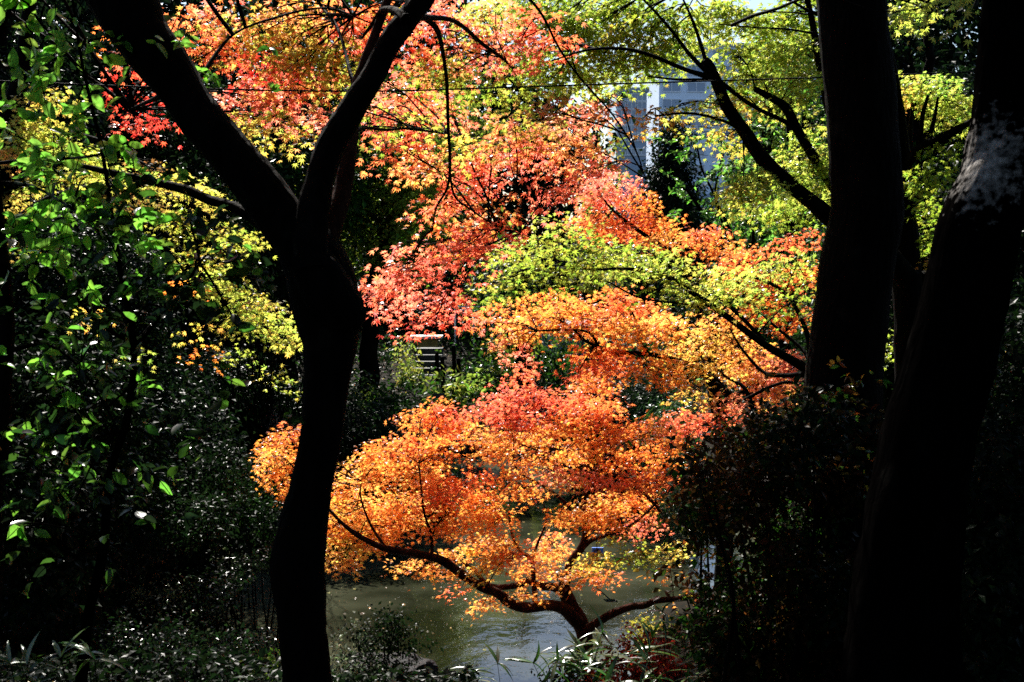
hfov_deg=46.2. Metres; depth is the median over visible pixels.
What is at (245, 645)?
shrub
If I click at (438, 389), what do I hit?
shrub
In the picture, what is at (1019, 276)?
evergreen tree
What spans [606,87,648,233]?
office building
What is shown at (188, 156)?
evergreen tree
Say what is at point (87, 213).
camellia tree
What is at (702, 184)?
window
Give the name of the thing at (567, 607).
maple tree
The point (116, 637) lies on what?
shrub
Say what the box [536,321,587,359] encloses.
shed
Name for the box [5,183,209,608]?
shrub
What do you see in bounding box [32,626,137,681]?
bamboo grass
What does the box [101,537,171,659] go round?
shrub
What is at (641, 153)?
window
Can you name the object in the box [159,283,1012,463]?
undergrowth
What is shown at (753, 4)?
sky
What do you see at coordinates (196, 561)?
shrub
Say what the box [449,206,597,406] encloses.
broadleaf tree
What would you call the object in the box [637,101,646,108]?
window
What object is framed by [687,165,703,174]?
window
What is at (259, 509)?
shrub
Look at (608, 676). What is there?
bamboo grass
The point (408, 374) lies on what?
shrub
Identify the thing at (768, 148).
broadleaf tree
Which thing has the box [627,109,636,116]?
window
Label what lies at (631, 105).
window
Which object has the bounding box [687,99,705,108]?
window
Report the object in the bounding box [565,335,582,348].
window frame
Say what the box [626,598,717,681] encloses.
bamboo grass
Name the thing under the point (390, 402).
shrub
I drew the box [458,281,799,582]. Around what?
maple tree
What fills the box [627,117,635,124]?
window
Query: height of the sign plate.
1.966 m
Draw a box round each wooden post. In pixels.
[435,352,439,386]
[440,356,444,391]
[452,345,456,396]
[456,357,460,401]
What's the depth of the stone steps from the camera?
28.16 m
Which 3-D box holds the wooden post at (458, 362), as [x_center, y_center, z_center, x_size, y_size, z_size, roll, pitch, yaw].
[-1.073,0.853,24.157,0.102,1.050,0.103,0,5,0]
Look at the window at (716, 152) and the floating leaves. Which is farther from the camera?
the window at (716, 152)
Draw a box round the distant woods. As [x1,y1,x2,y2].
[7,0,1023,297]
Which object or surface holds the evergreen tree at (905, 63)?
on the ground at (466, 450)
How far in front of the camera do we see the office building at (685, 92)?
197.78 m
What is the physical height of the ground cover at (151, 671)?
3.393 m
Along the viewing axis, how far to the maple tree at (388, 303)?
33.14 m
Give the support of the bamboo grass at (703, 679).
on the ground at (466, 450)
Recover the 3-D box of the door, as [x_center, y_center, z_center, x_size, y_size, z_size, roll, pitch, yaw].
[0.980,0.100,28.991,0.350,0.595,0.040,0,5,0]
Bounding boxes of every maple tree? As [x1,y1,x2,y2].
[0,0,649,681]
[0,2,302,400]
[249,361,721,664]
[452,0,978,382]
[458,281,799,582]
[459,211,818,377]
[562,169,823,586]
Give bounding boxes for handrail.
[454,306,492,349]
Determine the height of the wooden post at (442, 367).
1.107 m
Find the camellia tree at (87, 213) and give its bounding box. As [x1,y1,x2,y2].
[0,0,306,681]
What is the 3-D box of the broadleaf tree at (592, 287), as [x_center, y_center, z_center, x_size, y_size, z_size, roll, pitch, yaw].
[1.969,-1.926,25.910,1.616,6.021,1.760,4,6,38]
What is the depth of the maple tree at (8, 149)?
8.86 m
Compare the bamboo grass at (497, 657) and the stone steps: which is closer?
the bamboo grass at (497, 657)
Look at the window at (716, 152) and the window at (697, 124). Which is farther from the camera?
the window at (716, 152)
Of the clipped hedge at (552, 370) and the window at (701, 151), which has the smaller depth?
the clipped hedge at (552, 370)
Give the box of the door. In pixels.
[545,333,559,356]
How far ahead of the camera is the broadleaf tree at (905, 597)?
4.50 m
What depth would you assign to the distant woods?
45.66 m
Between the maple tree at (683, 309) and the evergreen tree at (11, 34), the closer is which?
the evergreen tree at (11, 34)
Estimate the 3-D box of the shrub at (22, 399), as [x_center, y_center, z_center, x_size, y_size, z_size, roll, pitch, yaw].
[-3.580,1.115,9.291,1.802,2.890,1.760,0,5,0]
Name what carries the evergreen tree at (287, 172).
on the ground at (466, 450)
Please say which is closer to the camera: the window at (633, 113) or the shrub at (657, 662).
the shrub at (657, 662)
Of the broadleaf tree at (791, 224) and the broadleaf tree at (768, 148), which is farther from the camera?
the broadleaf tree at (768, 148)
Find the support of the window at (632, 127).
in the office building at (640, 102)
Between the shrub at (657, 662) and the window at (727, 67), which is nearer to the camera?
the shrub at (657, 662)
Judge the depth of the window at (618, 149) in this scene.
168.29 m
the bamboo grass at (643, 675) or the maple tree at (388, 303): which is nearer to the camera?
the bamboo grass at (643, 675)
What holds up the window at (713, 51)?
in the office building at (685, 92)
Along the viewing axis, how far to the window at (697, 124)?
197.86 m
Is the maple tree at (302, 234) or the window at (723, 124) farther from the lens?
the window at (723, 124)
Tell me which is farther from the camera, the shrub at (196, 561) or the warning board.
the warning board
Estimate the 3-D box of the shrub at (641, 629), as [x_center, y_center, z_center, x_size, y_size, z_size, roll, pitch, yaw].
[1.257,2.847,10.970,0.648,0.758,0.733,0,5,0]
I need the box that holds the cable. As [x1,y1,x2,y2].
[0,71,973,91]
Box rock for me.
[345,652,437,681]
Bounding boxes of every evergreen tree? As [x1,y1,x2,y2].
[0,0,171,331]
[30,5,295,366]
[164,0,419,387]
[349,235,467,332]
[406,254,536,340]
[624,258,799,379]
[772,0,1023,425]
[919,145,1023,497]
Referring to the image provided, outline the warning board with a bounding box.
[592,547,602,588]
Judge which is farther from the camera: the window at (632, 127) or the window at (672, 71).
the window at (672, 71)
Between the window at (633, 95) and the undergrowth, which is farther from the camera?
the window at (633, 95)
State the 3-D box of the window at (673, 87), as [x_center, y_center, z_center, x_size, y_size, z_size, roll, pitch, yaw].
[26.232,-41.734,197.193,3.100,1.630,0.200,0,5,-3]
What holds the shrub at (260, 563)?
on the ground at (466, 450)
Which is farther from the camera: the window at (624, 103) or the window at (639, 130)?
the window at (639, 130)
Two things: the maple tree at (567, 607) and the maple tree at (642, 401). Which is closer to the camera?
the maple tree at (567, 607)
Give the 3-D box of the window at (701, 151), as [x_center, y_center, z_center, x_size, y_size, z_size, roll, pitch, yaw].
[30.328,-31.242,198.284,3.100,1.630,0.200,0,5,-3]
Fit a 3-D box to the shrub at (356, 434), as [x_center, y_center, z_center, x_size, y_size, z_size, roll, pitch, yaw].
[-2.380,1.892,16.210,1.816,3.294,1.899,0,5,0]
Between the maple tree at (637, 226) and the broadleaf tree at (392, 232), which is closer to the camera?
the maple tree at (637, 226)
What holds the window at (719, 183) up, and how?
in the office building at (685, 92)
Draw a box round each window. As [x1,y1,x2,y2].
[616,109,623,116]
[617,101,626,108]
[617,148,625,155]
[626,125,636,132]
[626,148,635,155]
[627,93,636,100]
[627,101,636,108]
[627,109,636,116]
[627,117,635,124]
[636,148,645,155]
[637,93,646,100]
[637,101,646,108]
[637,110,646,116]
[637,126,645,132]
[662,65,680,74]
[662,83,680,91]
[662,99,680,108]
[686,116,704,126]
[687,65,702,74]
[687,82,705,91]
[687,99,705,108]
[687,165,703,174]
[689,147,704,156]
[692,182,704,191]
[710,182,727,191]
[711,118,728,126]
[711,147,728,156]
[712,48,729,57]
[716,66,729,75]
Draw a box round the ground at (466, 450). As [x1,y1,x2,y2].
[0,234,1020,681]
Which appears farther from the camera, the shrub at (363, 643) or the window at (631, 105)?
the window at (631, 105)
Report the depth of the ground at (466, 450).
22.59 m
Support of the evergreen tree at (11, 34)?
on the ground at (466, 450)
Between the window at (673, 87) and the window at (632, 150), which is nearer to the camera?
the window at (632, 150)
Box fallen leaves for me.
[3,331,780,681]
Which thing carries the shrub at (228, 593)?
on the ground at (466, 450)
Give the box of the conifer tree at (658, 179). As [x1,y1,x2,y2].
[611,100,727,313]
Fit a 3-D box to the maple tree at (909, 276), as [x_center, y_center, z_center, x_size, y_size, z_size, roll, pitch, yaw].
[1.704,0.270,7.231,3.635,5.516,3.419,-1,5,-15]
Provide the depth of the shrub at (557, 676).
9.84 m
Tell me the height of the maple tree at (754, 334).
3.795 m
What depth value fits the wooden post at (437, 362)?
24.09 m
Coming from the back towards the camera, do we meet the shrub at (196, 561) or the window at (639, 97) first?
the window at (639, 97)
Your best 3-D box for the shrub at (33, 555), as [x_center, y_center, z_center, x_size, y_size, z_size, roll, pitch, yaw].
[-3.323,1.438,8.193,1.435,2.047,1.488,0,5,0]
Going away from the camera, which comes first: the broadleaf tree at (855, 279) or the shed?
the broadleaf tree at (855, 279)
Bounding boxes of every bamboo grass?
[0,629,67,681]
[25,673,64,681]
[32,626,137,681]
[441,641,512,681]
[505,604,624,681]
[537,618,698,681]
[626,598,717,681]
[673,646,711,681]
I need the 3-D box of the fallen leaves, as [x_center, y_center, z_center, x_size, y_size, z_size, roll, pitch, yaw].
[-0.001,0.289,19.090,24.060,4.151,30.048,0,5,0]
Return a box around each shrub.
[0,300,179,654]
[0,409,141,679]
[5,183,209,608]
[44,598,218,681]
[99,356,266,630]
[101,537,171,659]
[113,426,263,664]
[122,563,256,681]
[153,617,279,681]
[167,337,297,559]
[179,228,303,559]
[208,446,291,629]
[210,541,277,675]
[238,647,279,681]
[275,370,402,544]
[329,595,443,681]
[348,378,412,438]
[385,335,431,388]
[404,349,498,426]
[531,646,630,681]
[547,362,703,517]
[570,622,696,681]
[598,356,890,681]
[611,386,711,539]
[618,609,678,673]
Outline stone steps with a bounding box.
[413,347,442,375]
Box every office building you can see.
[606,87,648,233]
[644,42,827,229]
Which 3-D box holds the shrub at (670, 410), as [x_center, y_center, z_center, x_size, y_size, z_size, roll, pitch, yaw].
[2.258,2.173,16.659,1.373,3.175,2.236,3,5,27]
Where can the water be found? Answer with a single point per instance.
(378, 583)
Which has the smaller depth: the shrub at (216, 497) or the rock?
the rock
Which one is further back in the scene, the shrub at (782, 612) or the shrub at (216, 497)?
the shrub at (216, 497)
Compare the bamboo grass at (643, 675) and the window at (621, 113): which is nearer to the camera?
the bamboo grass at (643, 675)
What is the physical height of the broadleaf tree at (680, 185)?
5.403 m
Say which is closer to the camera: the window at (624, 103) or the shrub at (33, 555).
the shrub at (33, 555)
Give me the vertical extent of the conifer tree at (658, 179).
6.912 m
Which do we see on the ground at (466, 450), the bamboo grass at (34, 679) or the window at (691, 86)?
the bamboo grass at (34, 679)
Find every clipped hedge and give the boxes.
[449,358,535,398]
[514,349,585,396]
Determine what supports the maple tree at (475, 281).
on the ground at (466, 450)
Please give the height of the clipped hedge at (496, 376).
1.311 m
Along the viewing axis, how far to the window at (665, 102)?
197.38 m
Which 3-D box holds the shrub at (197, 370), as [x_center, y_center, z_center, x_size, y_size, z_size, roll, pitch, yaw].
[-3.594,1.565,15.238,1.914,3.276,1.855,0,5,0]
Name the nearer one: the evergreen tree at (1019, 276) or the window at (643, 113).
the evergreen tree at (1019, 276)
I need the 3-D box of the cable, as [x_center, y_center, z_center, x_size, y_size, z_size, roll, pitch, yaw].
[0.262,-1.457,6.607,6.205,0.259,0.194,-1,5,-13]
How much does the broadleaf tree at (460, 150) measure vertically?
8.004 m
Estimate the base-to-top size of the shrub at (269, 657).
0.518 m
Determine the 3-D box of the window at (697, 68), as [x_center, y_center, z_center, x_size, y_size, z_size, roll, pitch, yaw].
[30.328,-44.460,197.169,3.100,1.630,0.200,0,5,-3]
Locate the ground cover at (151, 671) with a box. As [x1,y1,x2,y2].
[0,327,479,681]
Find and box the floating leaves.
[211,469,747,669]
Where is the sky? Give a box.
[59,0,980,233]
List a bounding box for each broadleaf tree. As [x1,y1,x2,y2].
[295,53,520,402]
[384,53,510,332]
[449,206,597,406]
[557,116,634,380]
[644,62,828,487]
[697,33,829,406]
[712,19,823,298]
[776,0,976,681]
[841,0,1023,681]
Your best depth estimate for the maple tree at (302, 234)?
6.46 m
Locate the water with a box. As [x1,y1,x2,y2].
[152,457,761,681]
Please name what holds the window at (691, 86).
in the office building at (685, 92)
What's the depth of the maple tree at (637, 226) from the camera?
12.59 m
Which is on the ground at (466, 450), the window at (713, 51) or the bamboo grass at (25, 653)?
the bamboo grass at (25, 653)
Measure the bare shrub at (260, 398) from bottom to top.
4.941 m
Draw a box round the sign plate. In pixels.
[433,393,444,428]
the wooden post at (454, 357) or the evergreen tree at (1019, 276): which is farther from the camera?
the wooden post at (454, 357)

